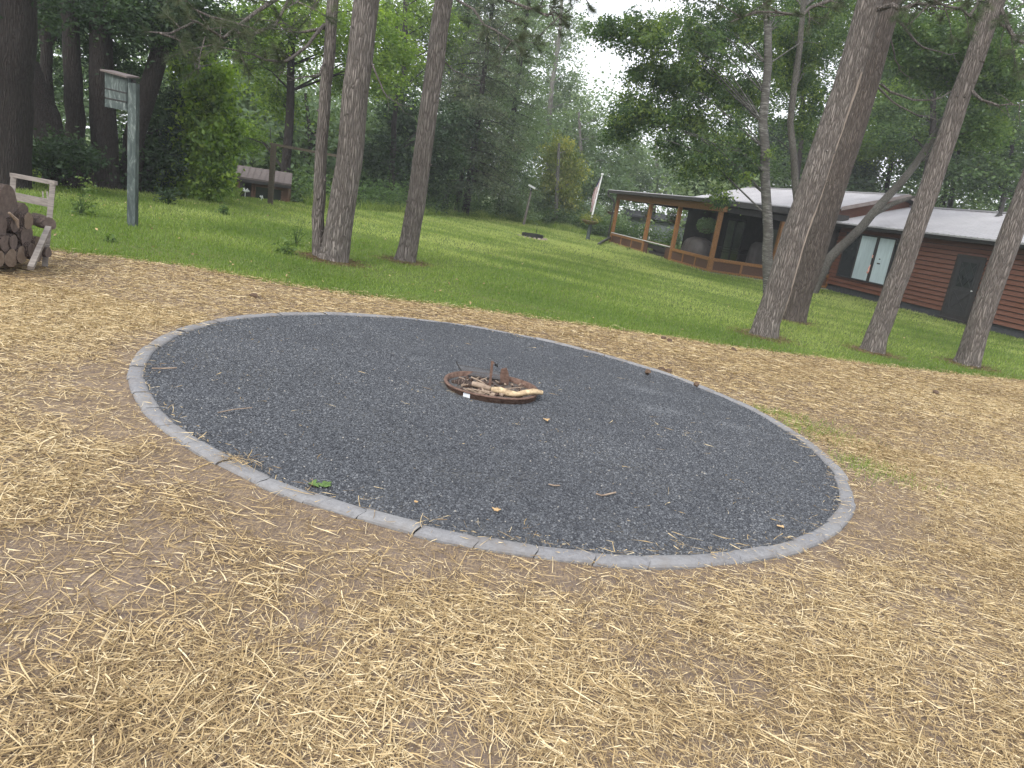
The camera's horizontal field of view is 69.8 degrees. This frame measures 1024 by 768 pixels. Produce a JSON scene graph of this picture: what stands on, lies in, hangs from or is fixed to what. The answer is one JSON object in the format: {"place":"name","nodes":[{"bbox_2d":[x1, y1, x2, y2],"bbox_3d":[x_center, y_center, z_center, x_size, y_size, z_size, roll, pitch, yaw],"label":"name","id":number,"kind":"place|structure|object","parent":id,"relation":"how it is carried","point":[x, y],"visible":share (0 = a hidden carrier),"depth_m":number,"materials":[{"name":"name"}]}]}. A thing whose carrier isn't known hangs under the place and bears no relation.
{"place":"outdoors","nodes":[
{"label":"outdoors","id":0,"kind":"place"},
{"bbox_2d":[32,168,586,234],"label":"rough grass","id":1,"kind":"structure","parent":0,"point":[484,215],"depth_m":33.79,"materials":[{"name":"green plant"}]},
{"bbox_2d":[0,250,1023,767],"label":"soil","id":2,"kind":"structure","parent":0,"point":[36,588],"depth_m":3.03,"materials":[{"name":"brown soil"}]},
{"bbox_2d":[126,366,144,379],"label":"edging block","id":3,"kind":"structure","parent":2,"relation":"on","point":[133,371],"depth_m":4.77,"materials":[{"name":"concrete"}]},
{"bbox_2d":[128,378,148,395],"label":"edging block","id":4,"kind":"structure","parent":2,"relation":"on","point":[135,384],"depth_m":4.53,"materials":[{"name":"concrete"}]},
{"bbox_2d":[129,355,149,367],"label":"edging block","id":5,"kind":"structure","parent":2,"relation":"on","point":[144,359],"depth_m":5.01,"materials":[{"name":"concrete"}]},
{"bbox_2d":[133,392,158,409],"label":"edging block","id":6,"kind":"structure","parent":2,"relation":"on","point":[145,403],"depth_m":4.32,"materials":[{"name":"concrete"}]},
{"bbox_2d":[136,345,158,355],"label":"edging block","id":7,"kind":"structure","parent":2,"relation":"on","point":[149,352],"depth_m":5.26,"materials":[{"name":"concrete"}]},
{"bbox_2d":[141,408,173,427],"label":"edging block","id":8,"kind":"structure","parent":2,"relation":"on","point":[156,419],"depth_m":4.12,"materials":[{"name":"concrete"}]},
{"bbox_2d":[159,424,199,446],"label":"edging block","id":9,"kind":"structure","parent":2,"relation":"on","point":[173,430],"depth_m":3.94,"materials":[{"name":"concrete"}]},
{"bbox_2d":[184,441,228,464],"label":"edging block","id":10,"kind":"structure","parent":2,"relation":"on","point":[196,448],"depth_m":3.79,"materials":[{"name":"concrete"}]},
{"bbox_2d":[218,460,269,483],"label":"edging block","id":11,"kind":"structure","parent":2,"relation":"on","point":[252,475],"depth_m":3.66,"materials":[{"name":"concrete"}]},
{"bbox_2d":[257,478,313,502],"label":"edging block","id":12,"kind":"structure","parent":2,"relation":"on","point":[272,485],"depth_m":3.55,"materials":[{"name":"concrete"}]},
{"bbox_2d":[303,494,365,518],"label":"edging block","id":13,"kind":"structure","parent":2,"relation":"on","point":[334,505],"depth_m":3.47,"materials":[{"name":"concrete"}]},
{"bbox_2d":[357,509,421,534],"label":"edging block","id":14,"kind":"structure","parent":2,"relation":"on","point":[403,525],"depth_m":3.42,"materials":[{"name":"concrete"}]},
{"bbox_2d":[413,525,478,548],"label":"edging block","id":15,"kind":"structure","parent":2,"relation":"on","point":[442,536],"depth_m":3.38,"materials":[{"name":"concrete"}]},
{"bbox_2d":[143,314,840,555],"bbox_3d":[-0.079,0.075,6.000,5.310,0.196,5.310,9,14,0],"label":"gravel bed","id":16,"kind":"object","parent":2,"relation":"on","point":[443,385],"visible":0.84,"depth_m":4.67,"materials":[{"name":"grey gravel"}]},
{"bbox_2d":[444,361,537,403],"bbox_3d":[-0.160,-0.045,6.031,0.784,0.290,0.818,9,14,0],"label":"fire ring","id":17,"kind":"object","parent":16,"relation":"on","point":[503,376],"visible":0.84,"depth_m":6.04,"materials":[{"name":"metal"}]},
{"bbox_2d":[456,376,531,397],"bbox_3d":[-0.173,0.041,6.036,0.730,0.009,0.730,9,14,0],"label":"ash bed","id":18,"kind":"object","parent":16,"relation":"on","point":[509,386],"visible":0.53,"depth_m":6.18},
{"bbox_2d":[451,375,522,397],"bbox_3d":[-0.170,0.030,6.035,0.635,0.049,0.669,14,15,20],"label":"charcoal","id":19,"kind":"object","parent":18,"relation":"on","point":[487,383],"visible":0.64,"depth_m":6.08,"materials":[{"name":"wood"}]},
{"bbox_2d":[491,387,542,396],"bbox_3d":[0.040,0.063,5.882,0.416,0.092,0.078,9,14,2],"label":"firewood log","id":20,"kind":"object","parent":18,"relation":"on","point":[511,393],"visible":0.97,"depth_m":5.87,"materials":[{"name":"beige wood"}]},
{"bbox_2d":[474,536,537,557],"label":"edging block","id":21,"kind":"structure","parent":2,"relation":"on","point":[493,545],"depth_m":3.39,"materials":[{"name":"concrete"}]},
{"bbox_2d":[0,246,1023,767],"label":"straw","id":22,"kind":"object","parent":2,"relation":"on","point":[140,318],"visible":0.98,"depth_m":2.93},
{"bbox_2d":[534,546,595,564],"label":"edging block","id":23,"kind":"structure","parent":2,"relation":"on","point":[568,556],"depth_m":3.43,"materials":[{"name":"concrete"}]},
{"bbox_2d":[592,553,648,569],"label":"edging block","id":24,"kind":"structure","parent":2,"relation":"on","point":[624,561],"depth_m":3.49,"materials":[{"name":"concrete"}]},
{"bbox_2d":[642,555,697,569],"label":"edging block","id":25,"kind":"structure","parent":2,"relation":"on","point":[669,562],"depth_m":3.58,"materials":[{"name":"concrete"}]},
{"bbox_2d":[692,552,738,567],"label":"edging block","id":26,"kind":"structure","parent":2,"relation":"on","point":[726,559],"depth_m":3.71,"materials":[{"name":"concrete"}]},
{"bbox_2d":[729,546,775,563],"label":"edging block","id":27,"kind":"structure","parent":2,"relation":"on","point":[762,553],"depth_m":3.83,"materials":[{"name":"concrete"}]},
{"bbox_2d":[768,540,806,558],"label":"edging block","id":28,"kind":"structure","parent":2,"relation":"on","point":[790,549],"depth_m":3.99,"materials":[{"name":"concrete"}]},
{"bbox_2d":[792,531,826,548],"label":"edging block","id":29,"kind":"structure","parent":2,"relation":"on","point":[814,538],"depth_m":4.19,"materials":[{"name":"concrete"}]},
{"bbox_2d":[814,522,841,539],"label":"edging block","id":30,"kind":"structure","parent":2,"relation":"on","point":[833,529],"depth_m":4.40,"materials":[{"name":"concrete"}]},
{"bbox_2d":[827,463,848,480],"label":"edging block","id":31,"kind":"structure","parent":2,"relation":"on","point":[836,470],"depth_m":5.60,"materials":[{"name":"concrete"}]},
{"bbox_2d":[827,510,850,528],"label":"edging block","id":32,"kind":"structure","parent":2,"relation":"on","point":[842,519],"depth_m":4.60,"materials":[{"name":"concrete"}]},
{"bbox_2d":[838,486,853,501],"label":"edging block","id":33,"kind":"structure","parent":2,"relation":"on","point":[845,493],"depth_m":5.09,"materials":[{"name":"concrete"}]},
{"bbox_2d":[837,499,855,517],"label":"edging block","id":34,"kind":"structure","parent":2,"relation":"on","point":[845,506],"depth_m":4.85,"materials":[{"name":"concrete"}]},
{"bbox_2d":[753,401,982,499],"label":"new grass","id":35,"kind":"structure","parent":2,"relation":"on","point":[812,428],"depth_m":6.48,"materials":[{"name":"plant"}]},
{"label":"firewood log","id":36,"kind":"object","parent":2,"relation":"on","visible":0},
{"bbox_2d":[17,242,35,256],"bbox_3d":[-4.825,-1.313,7.046,0.448,0.157,0.148,8,14,-2],"label":"firewood log","id":37,"kind":"object","parent":36,"relation":"on","point":[29,248],"visible":0.38,"depth_m":7.01,"materials":[{"name":"brown wood"}]},
{"bbox_2d":[6,226,32,244],"bbox_3d":[-4.859,-1.447,6.995,0.453,0.232,0.218,7,15,-9],"label":"firewood log","id":38,"kind":"object","parent":37,"relation":"on","point":[23,234],"visible":0.41,"depth_m":6.97,"materials":[{"name":"brown wood"}]},
{"bbox_2d":[6,217,18,231],"bbox_3d":[-4.839,-1.500,6.826,0.409,0.154,0.144,7,15,-8],"label":"firewood log","id":39,"kind":"object","parent":38,"relation":"on","point":[12,226],"visible":0.63,"depth_m":6.81,"materials":[{"name":"brown wood"}]},
{"bbox_2d":[0,183,16,217],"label":"firewood log","id":40,"kind":"object","parent":39,"relation":"on","point":[8,201],"visible":0.9,"depth_m":6.78,"materials":[{"name":"brown wood"}]},
{"bbox_2d":[13,210,32,228],"bbox_3d":[-4.819,-1.584,6.978,0.434,0.169,0.172,7,15,-8],"label":"firewood log","id":41,"kind":"object","parent":38,"relation":"on","point":[25,219],"visible":0.53,"depth_m":6.95,"materials":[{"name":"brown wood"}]},
{"bbox_2d":[16,133,1023,380],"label":"lawn","id":42,"kind":"structure","parent":0,"point":[494,295],"depth_m":13.95,"materials":[{"name":"green plant"}]},
{"bbox_2d":[10,173,57,269],"bbox_3d":[-4.734,-1.577,7.300,0.393,0.896,1.381,-5,20,-43],"label":"firewood rack","id":43,"kind":"object","parent":42,"relation":"on","point":[45,237],"visible":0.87,"depth_m":7.34,"materials":[{"name":"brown wood"}]},
{"bbox_2d":[3,249,16,266],"bbox_3d":[-4.853,-1.210,6.817,0.424,0.189,0.183,9,14,0],"label":"firewood log","id":44,"kind":"object","parent":43,"relation":"in","point":[10,260],"visible":0.81,"depth_m":6.81,"materials":[{"name":"brown wood"}]},
{"bbox_2d":[15,246,26,263],"bbox_3d":[-4.855,-1.240,6.934,0.432,0.182,0.171,7,15,-7],"label":"firewood log","id":45,"kind":"object","parent":43,"relation":"on","point":[21,257],"visible":0.48,"depth_m":6.94,"materials":[{"name":"brown wood"}]},
{"bbox_2d":[31,213,55,228],"bbox_3d":[-4.758,-1.650,7.438,0.380,0.133,0.129,19,18,35],"label":"firewood log","id":46,"kind":"object","parent":43,"relation":"on","point":[41,221],"visible":0.77,"depth_m":7.35,"materials":[{"name":"brown wood"}]},
{"bbox_2d":[36,0,88,115],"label":"dark tree","id":47,"kind":"object","parent":42,"relation":"on","point":[45,55],"visible":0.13,"depth_m":17.32,"materials":[{"name":"green plant"}]},
{"bbox_2d":[0,0,153,189],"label":"dark tree","id":48,"kind":"object","parent":42,"relation":"on","point":[19,29],"visible":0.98,"depth_m":12.88,"materials":[{"name":"brown plant"}]},
{"bbox_2d":[32,58,122,192],"bbox_3d":[-9.077,-5.232,14.354,2.610,3.376,2.317,9,14,0],"label":"bush","id":49,"kind":"object","parent":42,"relation":"on","point":[56,156],"visible":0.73,"depth_m":14.61,"materials":[{"name":"green plant"}]},
{"bbox_2d":[59,173,108,215],"bbox_3d":[-6.752,-2.990,11.547,0.610,0.658,0.675,9,14,0],"label":"weed","id":50,"kind":"object","parent":42,"relation":"on","point":[81,206],"visible":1,"depth_m":11.53,"materials":[{"name":"green plant"}]},
{"bbox_2d":[37,0,147,184],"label":"dark tree","id":51,"kind":"object","parent":42,"relation":"on","point":[73,90],"visible":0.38,"depth_m":15.83,"materials":[{"name":"green plant"}]},
{"bbox_2d":[37,0,197,190],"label":"dark tree","id":52,"kind":"object","parent":42,"relation":"on","point":[103,125],"visible":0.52,"depth_m":16.00,"materials":[{"name":"brown plant"}]},
{"bbox_2d":[32,71,206,194],"bbox_3d":[-9.263,-6.057,17.333,4.866,3.182,3.006,-2,18,-37],"label":"leafy tree","id":53,"kind":"object","parent":42,"relation":"on","point":[155,149],"visible":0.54,"depth_m":17.55,"materials":[{"name":"green plant"}]},
{"bbox_2d":[100,69,139,226],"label":"bat house","id":54,"kind":"structure","parent":42,"relation":"on","point":[122,91],"depth_m":10.98,"materials":[{"name":"grey paint"}]},
{"bbox_2d":[152,179,188,204],"bbox_3d":[-7.246,-4.063,15.528,0.785,0.552,0.502,2,16,-24],"label":"weed","id":55,"kind":"object","parent":42,"relation":"on","point":[169,197],"visible":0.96,"depth_m":15.53,"materials":[{"name":"green plant"}]},
{"bbox_2d":[82,0,262,192],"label":"dark tree","id":56,"kind":"object","parent":42,"relation":"on","point":[151,78],"visible":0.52,"depth_m":16.32,"materials":[{"name":"green plant"}]},
{"bbox_2d":[153,45,256,202],"bbox_3d":[-7.840,-6.696,18.362,3.160,4.249,3.034,9,14,0],"label":"leafy tree","id":57,"kind":"object","parent":42,"relation":"on","point":[214,130],"visible":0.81,"depth_m":17.81,"materials":[{"name":"green plant"}]},
{"bbox_2d":[138,0,338,255],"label":"pine tree","id":58,"kind":"object","parent":42,"relation":"on","point":[321,145],"visible":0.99,"depth_m":9.74,"materials":[{"name":"green plant"}]},
{"bbox_2d":[234,165,291,201],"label":"shed","id":59,"kind":"structure","parent":42,"relation":"on","point":[255,180],"depth_m":22.66,"materials":[{"name":"brown wood"}]},
{"bbox_2d":[254,184,267,199],"bbox_3d":[-7.698,-5.873,22.613,0.451,0.470,0.030,5,15,-15],"label":"window","id":60,"kind":"structure","parent":59,"relation":"in","point":[259,190],"depth_m":22.60,"materials":[{"name":"black glass"}]},
{"bbox_2d":[271,237,298,254],"bbox_3d":[-3.549,-2.170,11.597,0.409,0.270,0.338,18,17,31],"label":"weed","id":61,"kind":"object","parent":42,"relation":"on","point":[283,248],"visible":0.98,"depth_m":11.57,"materials":[{"name":"green plant"}]},
{"bbox_2d":[284,215,311,247],"bbox_3d":[-3.705,-2.722,12.882,0.486,0.604,0.816,9,14,0],"label":"weed","id":62,"kind":"object","parent":42,"relation":"on","point":[297,237],"visible":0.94,"depth_m":12.82,"materials":[{"name":"green plant"}]},
{"bbox_2d":[267,128,336,203],"bbox_3d":[-5.844,-6.033,21.020,2.207,2.134,0.170,3,16,-23],"label":"wooden frame","id":63,"kind":"object","parent":42,"relation":"on","point":[273,150],"visible":0.72,"depth_m":20.65,"materials":[{"name":"brown wood"}]},
{"bbox_2d":[235,87,381,202],"bbox_3d":[-10.390,-10.802,33.113,8.976,5.320,6.854,9,14,0],"label":"maple tree","id":64,"kind":"object","parent":42,"relation":"on","point":[296,166],"visible":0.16,"depth_m":32.14,"materials":[{"name":"green plant"}]},
{"bbox_2d":[209,0,426,172],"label":"maple tree","id":65,"kind":"object","parent":42,"relation":"on","point":[287,97],"visible":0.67,"depth_m":26.27,"materials":[{"name":"green plant"}]},
{"bbox_2d":[280,0,412,263],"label":"pine tree","id":66,"kind":"object","parent":42,"relation":"on","point":[336,243],"visible":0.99,"depth_m":11.17,"materials":[{"name":"brown plant"}]},
{"bbox_2d":[62,122,682,248],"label":"undergrowth","id":67,"kind":"object","parent":42,"relation":"on","point":[636,231],"visible":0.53,"depth_m":38.99,"materials":[{"name":"green plant"}]},
{"bbox_2d":[301,0,480,172],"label":"maple tree","id":68,"kind":"object","parent":42,"relation":"on","point":[421,31],"visible":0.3,"depth_m":35.88,"materials":[{"name":"green plant"}]},
{"bbox_2d":[331,76,495,213],"bbox_3d":[-4.399,-10.286,32.868,5.490,5.811,8.647,21,19,40],"label":"maple tree","id":69,"kind":"object","parent":42,"relation":"on","point":[382,158],"visible":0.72,"depth_m":32.00,"materials":[{"name":"green plant"}]},
{"bbox_2d":[405,0,503,213],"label":"conifer tree","id":70,"kind":"object","parent":42,"relation":"on","point":[457,4],"visible":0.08,"depth_m":39.94,"materials":[{"name":"green plant"}]},
{"bbox_2d":[428,0,537,214],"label":"conifer tree","id":71,"kind":"object","parent":42,"relation":"on","point":[485,104],"visible":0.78,"depth_m":35.19,"materials":[{"name":"green plant"}]},
{"bbox_2d":[420,0,549,209],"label":"aspen tree","id":72,"kind":"object","parent":42,"relation":"on","point":[533,77],"visible":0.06,"depth_m":49.91,"materials":[{"name":"green plant"}]},
{"bbox_2d":[394,0,599,263],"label":"pine tree","id":73,"kind":"object","parent":42,"relation":"on","point":[407,249],"visible":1,"depth_m":12.59,"materials":[{"name":"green plant"}]},
{"bbox_2d":[462,0,565,224],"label":"conifer tree","id":74,"kind":"object","parent":42,"relation":"on","point":[514,107],"visible":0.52,"depth_m":40.82,"materials":[{"name":"green plant"}]},
{"bbox_2d":[33,0,1013,247],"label":"forest","id":75,"kind":"object","parent":42,"relation":"on","point":[298,136],"visible":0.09,"depth_m":35.08,"materials":[{"name":"green plant"}]},
{"bbox_2d":[518,0,599,170],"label":"aspen tree","id":76,"kind":"object","parent":42,"relation":"on","point":[566,91],"visible":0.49,"depth_m":55.43,"materials":[{"name":"green plant"}]},
{"bbox_2d":[489,138,632,233],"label":"broadleaf tree","id":77,"kind":"object","parent":42,"relation":"on","point":[584,208],"visible":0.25,"depth_m":46.59,"materials":[{"name":"green plant"}]},
{"bbox_2d":[533,129,593,223],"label":"vine covered tree","id":78,"kind":"object","parent":42,"relation":"on","point":[566,165],"visible":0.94,"depth_m":45.60,"materials":[{"name":"green plant"}]},
{"bbox_2d":[524,90,652,220],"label":"broadleaf tree","id":79,"kind":"object","parent":42,"relation":"on","point":[619,164],"visible":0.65,"depth_m":52.49,"materials":[{"name":"green plant"}]},
{"bbox_2d":[576,173,604,238],"bbox_3d":[4.135,-8.943,37.033,1.720,3.322,1.623,9,14,0],"label":"patio umbrella","id":80,"kind":"object","parent":42,"relation":"on","point":[590,221],"visible":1,"depth_m":37.05,"materials":[{"name":"white fabric"}]},
{"bbox_2d":[272,249,1008,372],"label":"needle litter","id":81,"kind":"object","parent":42,"relation":"on","point":[886,355],"visible":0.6,"depth_m":13.12,"materials":[{"name":"brown plant"}]},
{"bbox_2d":[607,129,690,211],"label":"broadleaf tree","id":82,"kind":"object","parent":42,"relation":"on","point":[657,186],"visible":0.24,"depth_m":60.46,"materials":[{"name":"green plant"}]},
{"bbox_2d":[621,209,686,244],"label":"broadleaf tree","id":83,"kind":"object","parent":42,"relation":"on","point":[636,216],"visible":0.2,"depth_m":56.00,"materials":[{"name":"green plant"}]},
{"bbox_2d":[568,0,846,292],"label":"birch tree","id":84,"kind":"object","parent":42,"relation":"on","point":[697,82],"visible":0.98,"depth_m":21.11,"materials":[{"name":"green plant"}]},
{"bbox_2d":[669,121,776,196],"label":"broadleaf tree","id":85,"kind":"object","parent":42,"relation":"on","point":[697,180],"visible":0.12,"depth_m":45.82,"materials":[{"name":"green plant"}]},
{"bbox_2d":[753,114,813,187],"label":"broadleaf tree","id":86,"kind":"object","parent":42,"relation":"on","point":[781,138],"visible":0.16,"depth_m":51.41,"materials":[{"name":"green plant"}]},
{"bbox_2d":[711,6,868,178],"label":"broadleaf tree","id":87,"kind":"object","parent":42,"relation":"on","point":[799,151],"visible":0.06,"depth_m":41.64,"materials":[{"name":"green plant"}]},
{"bbox_2d":[748,0,856,198],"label":"birch tree","id":88,"kind":"object","parent":42,"relation":"on","point":[797,82],"visible":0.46,"depth_m":23.23,"materials":[{"name":"green plant"}]},
{"bbox_2d":[607,187,1023,339],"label":"house","id":89,"kind":"structure","parent":42,"relation":"on","point":[952,259],"depth_m":27.66,"materials":[{"name":"red wood"}]},
{"bbox_2d":[681,237,711,256],"bbox_3d":[8.021,-5.770,31.832,1.014,1.150,2.011,6,15,-11],"label":"covered grill","id":90,"kind":"object","parent":89,"relation":"on","point":[698,245],"visible":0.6,"depth_m":31.16,"materials":[{"name":"grey fabric"}]},
{"bbox_2d":[696,211,715,234],"bbox_3d":[7.882,-6.502,29.582,0.935,0.956,0.928,9,14,0],"label":"hanging basket","id":91,"kind":"object","parent":89,"relation":"hanging from","point":[707,225],"visible":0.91,"depth_m":29.47,"materials":[{"name":"green plant"}]},
{"bbox_2d":[719,218,746,260],"bbox_3d":[10.633,-6.888,35.438,0.060,2.140,1.780,5,15,-14],"label":"sliding door","id":92,"kind":"structure","parent":89,"relation":"in","point":[734,230],"depth_m":35.37,"materials":[{"name":"grey glass"}]},
{"bbox_2d":[745,242,761,264],"bbox_3d":[10.258,-5.304,30.984,0.744,1.350,0.635,6,15,-12],"label":"covered grill","id":93,"kind":"object","parent":89,"relation":"on","point":[754,255],"visible":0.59,"depth_m":30.69,"materials":[{"name":"grey fabric"}]},
{"bbox_2d":[835,232,899,285],"bbox_3d":[13.386,-4.640,27.339,0.173,1.730,3.640,5,15,-14],"label":"window","id":94,"kind":"structure","parent":89,"relation":"in","point":[869,259],"depth_m":27.52,"materials":[{"name":"white glass"}]},
{"bbox_2d":[936,254,987,324],"bbox_3d":[14.234,-2.978,23.284,0.160,2.180,1.140,5,15,-14],"label":"door","id":95,"kind":"structure","parent":89,"relation":"in","point":[967,272],"depth_m":23.25,"materials":[{"name":"grey metal"}]},
{"bbox_2d":[790,130,887,192],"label":"broadleaf tree","id":96,"kind":"object","parent":42,"relation":"on","point":[864,175],"visible":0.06,"depth_m":44.34,"materials":[{"name":"green plant"}]},
{"bbox_2d":[694,0,1000,340],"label":"pine tree","id":97,"kind":"object","parent":42,"relation":"on","point":[771,310],"visible":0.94,"depth_m":11.81,"materials":[{"name":"brown plant"}]},
{"bbox_2d":[782,0,957,322],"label":"pine tree","id":98,"kind":"object","parent":42,"relation":"on","point":[816,246],"visible":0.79,"depth_m":15.30,"materials":[{"name":"brown plant"}]},
{"bbox_2d":[853,74,953,192],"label":"broadleaf tree","id":99,"kind":"object","parent":42,"relation":"on","point":[873,154],"visible":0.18,"depth_m":42.82,"materials":[{"name":"green plant"}]},
{"bbox_2d":[790,0,1023,175],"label":"maple tree","id":100,"kind":"object","parent":42,"relation":"on","point":[887,124],"visible":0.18,"depth_m":37.36,"materials":[{"name":"green plant"}]},
{"bbox_2d":[813,0,1023,293],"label":"leaning tree","id":101,"kind":"object","parent":42,"relation":"on","point":[911,56],"visible":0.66,"depth_m":23.14,"materials":[{"name":"green plant"}]},
{"bbox_2d":[859,0,1023,354],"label":"pine tree","id":102,"kind":"object","parent":42,"relation":"on","point":[877,333],"visible":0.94,"depth_m":12.40,"materials":[{"name":"brown plant"}]},
{"bbox_2d":[877,90,1023,209],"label":"broadleaf tree","id":103,"kind":"object","parent":42,"relation":"on","point":[918,171],"visible":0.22,"depth_m":40.89,"materials":[{"name":"green plant"}]},
{"bbox_2d":[937,100,1023,211],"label":"broadleaf tree","id":104,"kind":"object","parent":42,"relation":"on","point":[976,174],"visible":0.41,"depth_m":39.82,"materials":[{"name":"green plant"}]},
{"bbox_2d":[952,168,1023,368],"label":"pine tree","id":105,"kind":"object","parent":42,"relation":"on","point":[971,348],"visible":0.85,"depth_m":13.44,"materials":[{"name":"brown plant"}]},
{"bbox_2d":[39,0,1023,215],"label":"sky","id":106,"kind":"structure","parent":0,"point":[617,7],"materials":[{"name":"white"}]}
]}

